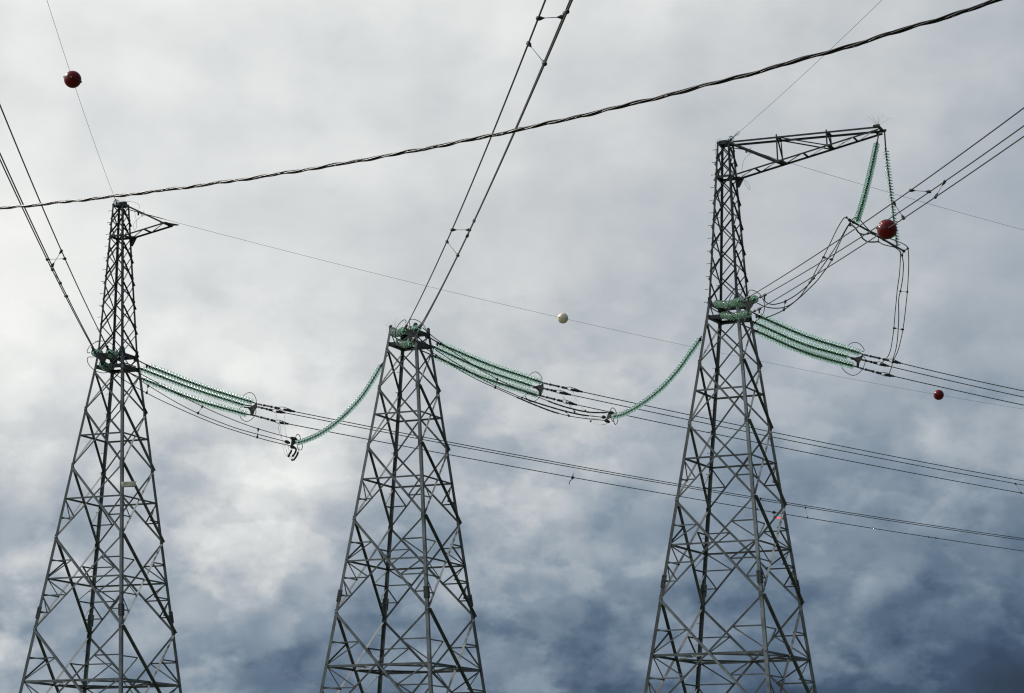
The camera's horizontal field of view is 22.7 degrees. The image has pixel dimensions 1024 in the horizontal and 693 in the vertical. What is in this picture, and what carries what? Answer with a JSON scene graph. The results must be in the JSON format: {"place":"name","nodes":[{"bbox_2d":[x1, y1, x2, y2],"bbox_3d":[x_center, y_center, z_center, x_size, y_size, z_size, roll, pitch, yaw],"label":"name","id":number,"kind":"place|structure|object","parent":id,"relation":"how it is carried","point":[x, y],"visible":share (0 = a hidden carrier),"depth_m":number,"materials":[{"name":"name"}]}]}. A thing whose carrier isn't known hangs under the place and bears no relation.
{"place":"outdoors","nodes":[
{"label":"outdoors","id":0,"kind":"place"},
{"bbox_2d":[0,0,1002,208],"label":"twisted cable","id":1,"kind":"object","parent":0,"point":[847,46],"visible":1,"depth_m":15.80,"materials":[{"name":"black metal"}]},
{"bbox_2d":[0,0,1023,692],"label":"sky","id":2,"kind":"structure","parent":0,"point":[603,219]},
{"bbox_3d":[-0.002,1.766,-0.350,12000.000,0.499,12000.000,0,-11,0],"label":"ground","id":3,"kind":"structure","parent":0,"visible":0},
{"bbox_2d":[19,201,181,692],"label":"transmission tower","id":4,"kind":"structure","parent":3,"relation":"on","point":[121,570],"depth_m":113.49,"materials":[{"name":"metal"}]},
{"bbox_2d":[91,349,102,357],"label":"insulator string","id":5,"kind":"object","parent":4,"relation":"attached to","point":[94,354],"visible":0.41,"depth_m":107.69,"materials":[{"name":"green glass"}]},
{"bbox_2d":[0,159,94,352],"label":"power conductor","id":6,"kind":"object","parent":5,"relation":"attached to","point":[44,253],"visible":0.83,"depth_m":83.31,"materials":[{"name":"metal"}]},
{"bbox_2d":[99,362,113,370],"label":"insulator string","id":7,"kind":"object","parent":4,"relation":"attached to","point":[110,366],"visible":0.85,"depth_m":108.92,"materials":[{"name":"green glass"}]},
{"bbox_2d":[0,153,102,365],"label":"power conductor","id":8,"kind":"object","parent":7,"relation":"attached to","point":[101,361],"visible":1,"depth_m":79.85,"materials":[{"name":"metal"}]},
{"bbox_2d":[102,363,290,445],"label":"jumper cable","id":9,"kind":"object","parent":7,"relation":"hanging from","point":[195,415],"visible":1,"depth_m":112.33,"materials":[{"name":"metal"}]},
{"bbox_2d":[105,349,118,358],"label":"insulator string","id":10,"kind":"object","parent":4,"relation":"attached to","point":[114,353],"visible":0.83,"depth_m":108.21,"materials":[{"name":"green glass"}]},
{"bbox_2d":[0,104,109,352],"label":"power conductor","id":11,"kind":"object","parent":10,"relation":"attached to","point":[107,347],"visible":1,"depth_m":78.06,"materials":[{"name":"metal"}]},
{"bbox_2d":[87,341,116,372],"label":"yoke plate","id":12,"kind":"object","parent":10,"relation":"attached to","point":[102,358],"visible":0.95,"depth_m":107.28,"materials":[{"name":"metal"}]},
{"bbox_2d":[98,352,285,441],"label":"jumper cable","id":13,"kind":"object","parent":12,"relation":"hanging from","point":[186,407],"visible":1,"depth_m":112.02,"materials":[{"name":"metal"}]},
{"bbox_2d":[113,199,119,205],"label":"cap insulator","id":14,"kind":"object","parent":4,"relation":"attached to","point":[116,202],"visible":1,"depth_m":112.81,"materials":[{"name":"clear glass"}]},
{"bbox_2d":[47,1,114,197],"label":"shield wire","id":15,"kind":"object","parent":14,"relation":"attached to","point":[76,91],"visible":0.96,"depth_m":89.96,"materials":[{"name":"grey metal"}]},
{"bbox_2d":[63,71,81,87],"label":"marker ball","id":16,"kind":"object","parent":15,"relation":"attached to","point":[74,81],"visible":1,"depth_m":88.03,"materials":[{"name":"plastic"}]},
{"bbox_2d":[121,481,136,486],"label":"notice sheet","id":17,"kind":"object","parent":4,"relation":"attached to","point":[129,484],"visible":1,"depth_m":110.21,"materials":[{"name":"metal"}]},
{"bbox_2d":[125,208,165,219],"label":"cap insulator","id":18,"kind":"object","parent":4,"relation":"attached to","point":[143,214],"visible":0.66,"depth_m":116.76,"materials":[{"name":"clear glass"}]},
{"bbox_2d":[169,220,1020,408],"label":"shield wire","id":19,"kind":"object","parent":18,"relation":"attached to","point":[555,316],"visible":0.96,"depth_m":134.26,"materials":[{"name":"grey metal"}]},
{"bbox_2d":[557,313,567,323],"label":"marker ball","id":20,"kind":"object","parent":19,"relation":"attached to","point":[562,318],"visible":1,"depth_m":135.71,"materials":[{"name":"white plastic"}]},
{"bbox_2d":[933,390,943,399],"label":"marker ball","id":21,"kind":"object","parent":19,"relation":"attached to","point":[938,394],"visible":1,"depth_m":159.20,"materials":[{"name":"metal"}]},
{"bbox_2d":[124,362,244,407],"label":"insulator string","id":22,"kind":"object","parent":4,"relation":"attached to","point":[157,375],"visible":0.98,"depth_m":117.96,"materials":[{"name":"green glass"}]},
{"bbox_2d":[239,392,257,421],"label":"yoke plate","id":23,"kind":"object","parent":22,"relation":"attached to","point":[252,409],"visible":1,"depth_m":119.94,"materials":[{"name":"metal"}]},
{"bbox_2d":[255,415,1021,550],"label":"power conductor","id":24,"kind":"object","parent":23,"relation":"attached to","point":[280,422],"visible":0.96,"depth_m":135.96,"materials":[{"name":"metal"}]},
{"bbox_2d":[279,423,298,460],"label":"jumper cable","id":25,"kind":"object","parent":24,"relation":"hanging from","point":[295,457],"visible":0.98,"depth_m":118.15,"materials":[{"name":"metal"}]},
{"bbox_2d":[258,406,1020,539],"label":"power conductor","id":26,"kind":"object","parent":23,"relation":"attached to","point":[277,411],"visible":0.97,"depth_m":136.53,"materials":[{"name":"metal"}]},
{"bbox_2d":[276,417,291,456],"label":"jumper cable","id":27,"kind":"object","parent":26,"relation":"hanging from","point":[283,442],"visible":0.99,"depth_m":118.05,"materials":[{"name":"metal"}]},
{"bbox_2d":[258,403,1023,538],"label":"power conductor","id":28,"kind":"object","parent":23,"relation":"attached to","point":[287,409],"visible":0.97,"depth_m":135.32,"materials":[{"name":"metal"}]},
{"bbox_2d":[131,373,247,416],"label":"insulator string","id":29,"kind":"object","parent":4,"relation":"attached to","point":[218,406],"visible":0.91,"depth_m":117.67,"materials":[{"name":"green glass"}]},
{"bbox_2d":[139,360,252,404],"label":"insulator string","id":30,"kind":"object","parent":4,"relation":"attached to","point":[197,384],"visible":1,"depth_m":117.34,"materials":[{"name":"green glass"}]},
{"bbox_2d":[320,322,485,692],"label":"transmission tower","id":31,"kind":"structure","parent":3,"relation":"on","point":[429,665],"depth_m":110.31,"materials":[{"name":"metal"}]},
{"bbox_2d":[296,355,387,444],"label":"insulator string","id":32,"kind":"object","parent":31,"relation":"attached to","point":[352,406],"visible":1,"depth_m":114.09,"materials":[{"name":"green glass"}]},
{"bbox_2d":[285,434,302,449],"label":"jumper yoke","id":33,"kind":"object","parent":32,"relation":"hanging from","point":[293,441],"visible":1,"depth_m":117.32,"materials":[{"name":"metal"}]},
{"bbox_2d":[109,351,289,437],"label":"jumper cable","id":34,"kind":"object","parent":33,"relation":"attached to","point":[194,402],"visible":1,"depth_m":111.85,"materials":[{"name":"metal"}]},
{"bbox_2d":[284,415,296,457],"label":"jumper cable","id":35,"kind":"object","parent":33,"relation":"attached to","point":[288,447],"visible":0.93,"depth_m":117.79,"materials":[{"name":"metal"}]},
{"bbox_2d":[389,327,405,336],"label":"insulator string","id":36,"kind":"object","parent":31,"relation":"attached to","point":[399,332],"visible":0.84,"depth_m":106.42,"materials":[{"name":"green glass"}]},
{"bbox_2d":[403,0,545,330],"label":"power conductor","id":37,"kind":"object","parent":36,"relation":"attached to","point":[406,325],"visible":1,"depth_m":63.03,"materials":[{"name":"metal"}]},
{"bbox_2d":[407,329,599,416],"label":"jumper cable","id":38,"kind":"object","parent":37,"relation":"hanging from","point":[508,391],"visible":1,"depth_m":110.50,"materials":[{"name":"metal"}]},
{"bbox_2d":[526,41,546,65],"bbox_3d":[0.506,-6.050,52.693,0.100,0.682,0.657,9,-14,-37],"label":"spacer","id":39,"kind":"object","parent":37,"relation":"attached to","point":[529,45],"visible":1,"depth_m":52.71,"materials":[{"name":"metal"}]},
{"bbox_2d":[395,339,413,347],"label":"insulator string","id":40,"kind":"object","parent":31,"relation":"attached to","point":[405,344],"visible":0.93,"depth_m":106.23,"materials":[{"name":"green glass"}]},
{"bbox_2d":[410,0,572,342],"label":"power conductor","id":41,"kind":"object","parent":40,"relation":"attached to","point":[546,59],"visible":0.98,"depth_m":61.08,"materials":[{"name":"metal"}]},
{"bbox_2d":[415,340,603,420],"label":"jumper cable","id":42,"kind":"object","parent":41,"relation":"hanging from","point":[508,393],"visible":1,"depth_m":109.42,"materials":[{"name":"metal"}]},
{"bbox_2d":[407,325,419,333],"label":"insulator string","id":43,"kind":"object","parent":31,"relation":"attached to","point":[413,328],"visible":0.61,"depth_m":104.64,"materials":[{"name":"green glass"}]},
{"bbox_2d":[395,319,426,350],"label":"yoke plate","id":44,"kind":"object","parent":43,"relation":"attached to","point":[409,334],"visible":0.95,"depth_m":104.60,"materials":[{"name":"metal"}]},
{"bbox_2d":[416,0,570,328],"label":"power conductor","id":45,"kind":"object","parent":43,"relation":"attached to","point":[419,325],"visible":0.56,"depth_m":59.20,"materials":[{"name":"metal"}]},
{"bbox_2d":[536,15,563,20],"bbox_3d":[0.775,-6.585,51.109,0.635,0.195,0.100,4,-12,-20],"label":"spacer","id":46,"kind":"object","parent":45,"relation":"attached to","point":[542,18],"visible":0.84,"depth_m":51.08,"materials":[{"name":"metal"}]},
{"bbox_2d":[412,338,532,388],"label":"insulator string","id":47,"kind":"object","parent":31,"relation":"attached to","point":[500,375],"visible":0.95,"depth_m":115.75,"materials":[{"name":"green glass"}]},
{"bbox_2d":[525,372,543,401],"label":"yoke plate","id":48,"kind":"object","parent":47,"relation":"hanging from","point":[539,388],"visible":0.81,"depth_m":117.65,"materials":[{"name":"metal"}]},
{"bbox_2d":[540,395,1023,493],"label":"power conductor","id":49,"kind":"object","parent":48,"relation":"attached to","point":[559,400],"visible":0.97,"depth_m":128.73,"materials":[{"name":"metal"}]},
{"bbox_2d":[544,388,1022,484],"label":"power conductor","id":50,"kind":"object","parent":48,"relation":"attached to","point":[560,392],"visible":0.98,"depth_m":128.74,"materials":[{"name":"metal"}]},
{"bbox_2d":[544,382,1023,480],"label":"power conductor","id":51,"kind":"object","parent":48,"relation":"attached to","point":[571,389],"visible":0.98,"depth_m":127.21,"materials":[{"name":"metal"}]},
{"bbox_2d":[422,350,538,397],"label":"insulator string","id":52,"kind":"object","parent":31,"relation":"attached to","point":[491,380],"visible":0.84,"depth_m":115.14,"materials":[{"name":"green glass"}]},
{"bbox_2d":[431,338,542,384],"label":"insulator string","id":53,"kind":"object","parent":31,"relation":"attached to","point":[494,366],"visible":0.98,"depth_m":114.77,"materials":[{"name":"green glass"}]},
{"bbox_2d":[644,124,885,692],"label":"transmission tower","id":54,"kind":"structure","parent":3,"relation":"on","point":[699,655],"depth_m":105.20,"materials":[{"name":"metal"}]},
{"bbox_2d":[611,336,701,418],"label":"insulator string","id":55,"kind":"object","parent":54,"relation":"attached to","point":[671,377],"visible":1,"depth_m":110.28,"materials":[{"name":"green glass"}]},
{"bbox_2d":[601,407,617,424],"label":"jumper yoke","id":56,"kind":"object","parent":55,"relation":"hanging from","point":[610,413],"visible":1,"depth_m":115.53,"materials":[{"name":"metal"}]},
{"bbox_2d":[422,327,608,412],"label":"jumper cable","id":57,"kind":"object","parent":56,"relation":"attached to","point":[520,389],"visible":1,"depth_m":109.46,"materials":[{"name":"metal"}]},
{"bbox_2d":[712,297,743,308],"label":"insulator string","id":58,"kind":"object","parent":54,"relation":"attached to","point":[735,302],"visible":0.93,"depth_m":101.83,"materials":[{"name":"green glass"}]},
{"bbox_2d":[740,107,1023,301],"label":"power conductor","id":59,"kind":"object","parent":58,"relation":"attached to","point":[747,297],"visible":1,"depth_m":74.11,"materials":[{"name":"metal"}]},
{"bbox_2d":[892,201,905,219],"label":"spacer","id":60,"kind":"object","parent":59,"relation":"attached to","point":[894,204],"visible":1,"depth_m":74.51,"materials":[{"name":"metal"}]},
{"bbox_2d":[909,189,930,192],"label":"spacer","id":61,"kind":"object","parent":59,"relation":"attached to","point":[913,190],"visible":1,"depth_m":72.54,"materials":[{"name":"metal"}]},
{"bbox_2d":[726,134,736,142],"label":"cap insulator","id":62,"kind":"object","parent":54,"relation":"attached to","point":[730,139],"visible":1,"depth_m":106.37,"materials":[{"name":"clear glass"}]},
{"bbox_2d":[737,0,881,133],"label":"shield wire","id":63,"kind":"object","parent":62,"relation":"attached to","point":[814,64],"visible":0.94,"depth_m":89.73,"materials":[{"name":"grey metal"}]},
{"bbox_2d":[720,310,751,319],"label":"insulator string","id":64,"kind":"object","parent":54,"relation":"attached to","point":[744,314],"visible":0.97,"depth_m":101.25,"materials":[{"name":"green glass"}]},
{"bbox_2d":[748,136,1023,313],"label":"power conductor","id":65,"kind":"object","parent":64,"relation":"attached to","point":[758,309],"visible":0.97,"depth_m":74.81,"materials":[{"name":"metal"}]},
{"bbox_2d":[876,219,897,238],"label":"marker ball","id":66,"kind":"object","parent":65,"relation":"hanging from","point":[884,231],"visible":1,"depth_m":76.26,"materials":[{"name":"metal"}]},
{"bbox_2d":[736,295,758,306],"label":"insulator string","id":67,"kind":"object","parent":54,"relation":"attached to","point":[752,298],"visible":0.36,"depth_m":99.08,"materials":[{"name":"green glass"}]},
{"bbox_2d":[728,289,764,322],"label":"yoke plate","id":68,"kind":"object","parent":67,"relation":"attached to","point":[748,305],"visible":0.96,"depth_m":99.06,"materials":[{"name":"metal"}]},
{"bbox_2d":[754,125,1023,299],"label":"power conductor","id":69,"kind":"object","parent":67,"relation":"attached to","point":[764,295],"visible":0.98,"depth_m":74.96,"materials":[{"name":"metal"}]},
{"bbox_2d":[933,180,945,198],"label":"spacer","id":70,"kind":"object","parent":69,"relation":"attached to","point":[943,183],"visible":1,"depth_m":70.83,"materials":[{"name":"metal"}]},
{"bbox_2d":[727,311,848,359],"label":"insulator string","id":71,"kind":"object","parent":54,"relation":"attached to","point":[798,341],"visible":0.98,"depth_m":110.38,"materials":[{"name":"green glass"}]},
{"bbox_2d":[841,342,865,375],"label":"yoke plate","id":72,"kind":"object","parent":71,"relation":"attached to","point":[857,359],"visible":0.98,"depth_m":112.41,"materials":[{"name":"metal"}]},
{"bbox_2d":[860,367,1022,404],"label":"power conductor","id":73,"kind":"object","parent":72,"relation":"attached to","point":[880,373],"visible":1,"depth_m":115.23,"materials":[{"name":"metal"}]},
{"bbox_2d":[862,359,1022,396],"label":"power conductor","id":74,"kind":"object","parent":72,"relation":"attached to","point":[881,364],"visible":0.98,"depth_m":116.64,"materials":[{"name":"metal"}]},
{"bbox_2d":[863,354,1023,390],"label":"power conductor","id":75,"kind":"object","parent":72,"relation":"attached to","point":[885,359],"visible":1,"depth_m":114.94,"materials":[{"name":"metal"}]},
{"bbox_2d":[741,324,854,368],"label":"insulator string","id":76,"kind":"object","parent":54,"relation":"attached to","point":[801,350],"visible":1,"depth_m":109.76,"materials":[{"name":"green glass"}]},
{"bbox_2d":[752,312,860,355],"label":"insulator string","id":77,"kind":"object","parent":54,"relation":"attached to","point":[809,337],"visible":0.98,"depth_m":109.41,"materials":[{"name":"green glass"}]},
{"bbox_2d":[854,132,879,222],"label":"insulator string","id":78,"kind":"object","parent":54,"relation":"attached to","point":[867,184],"visible":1,"depth_m":102.56,"materials":[{"name":"green glass"}]},
{"bbox_2d":[883,132,899,245],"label":"insulator string","id":79,"kind":"object","parent":54,"relation":"hanging from","point":[891,195],"visible":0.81,"depth_m":105.06,"materials":[{"name":"green glass"}]},
{"bbox_2d":[845,216,908,256],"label":"jumper bar","id":80,"kind":"object","parent":79,"relation":"hanging from","point":[864,228],"visible":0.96,"depth_m":102.70,"materials":[{"name":"metal"}]},
{"bbox_2d":[757,223,903,373],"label":"jumper cable","id":81,"kind":"object","parent":80,"relation":"hanging from","point":[829,264],"visible":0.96,"depth_m":102.09,"materials":[{"name":"metal"}]},
{"bbox_2d":[763,222,900,363],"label":"jumper cable","id":82,"kind":"object","parent":80,"relation":"hanging from","point":[825,262],"visible":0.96,"depth_m":101.06,"materials":[{"name":"metal"}]},
{"bbox_2d":[757,217,908,360],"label":"jumper cable","id":83,"kind":"object","parent":80,"relation":"hanging from","point":[822,259],"visible":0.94,"depth_m":101.57,"materials":[{"name":"metal"}]},
{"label":"cap insulator","id":84,"kind":"object","parent":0,"visible":0},
{"bbox_2d":[772,157,1021,229],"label":"shield wire","id":85,"kind":"object","parent":84,"relation":"attached to","point":[896,194],"visible":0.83,"depth_m":115.96,"materials":[{"name":"grey metal"}]}
]}

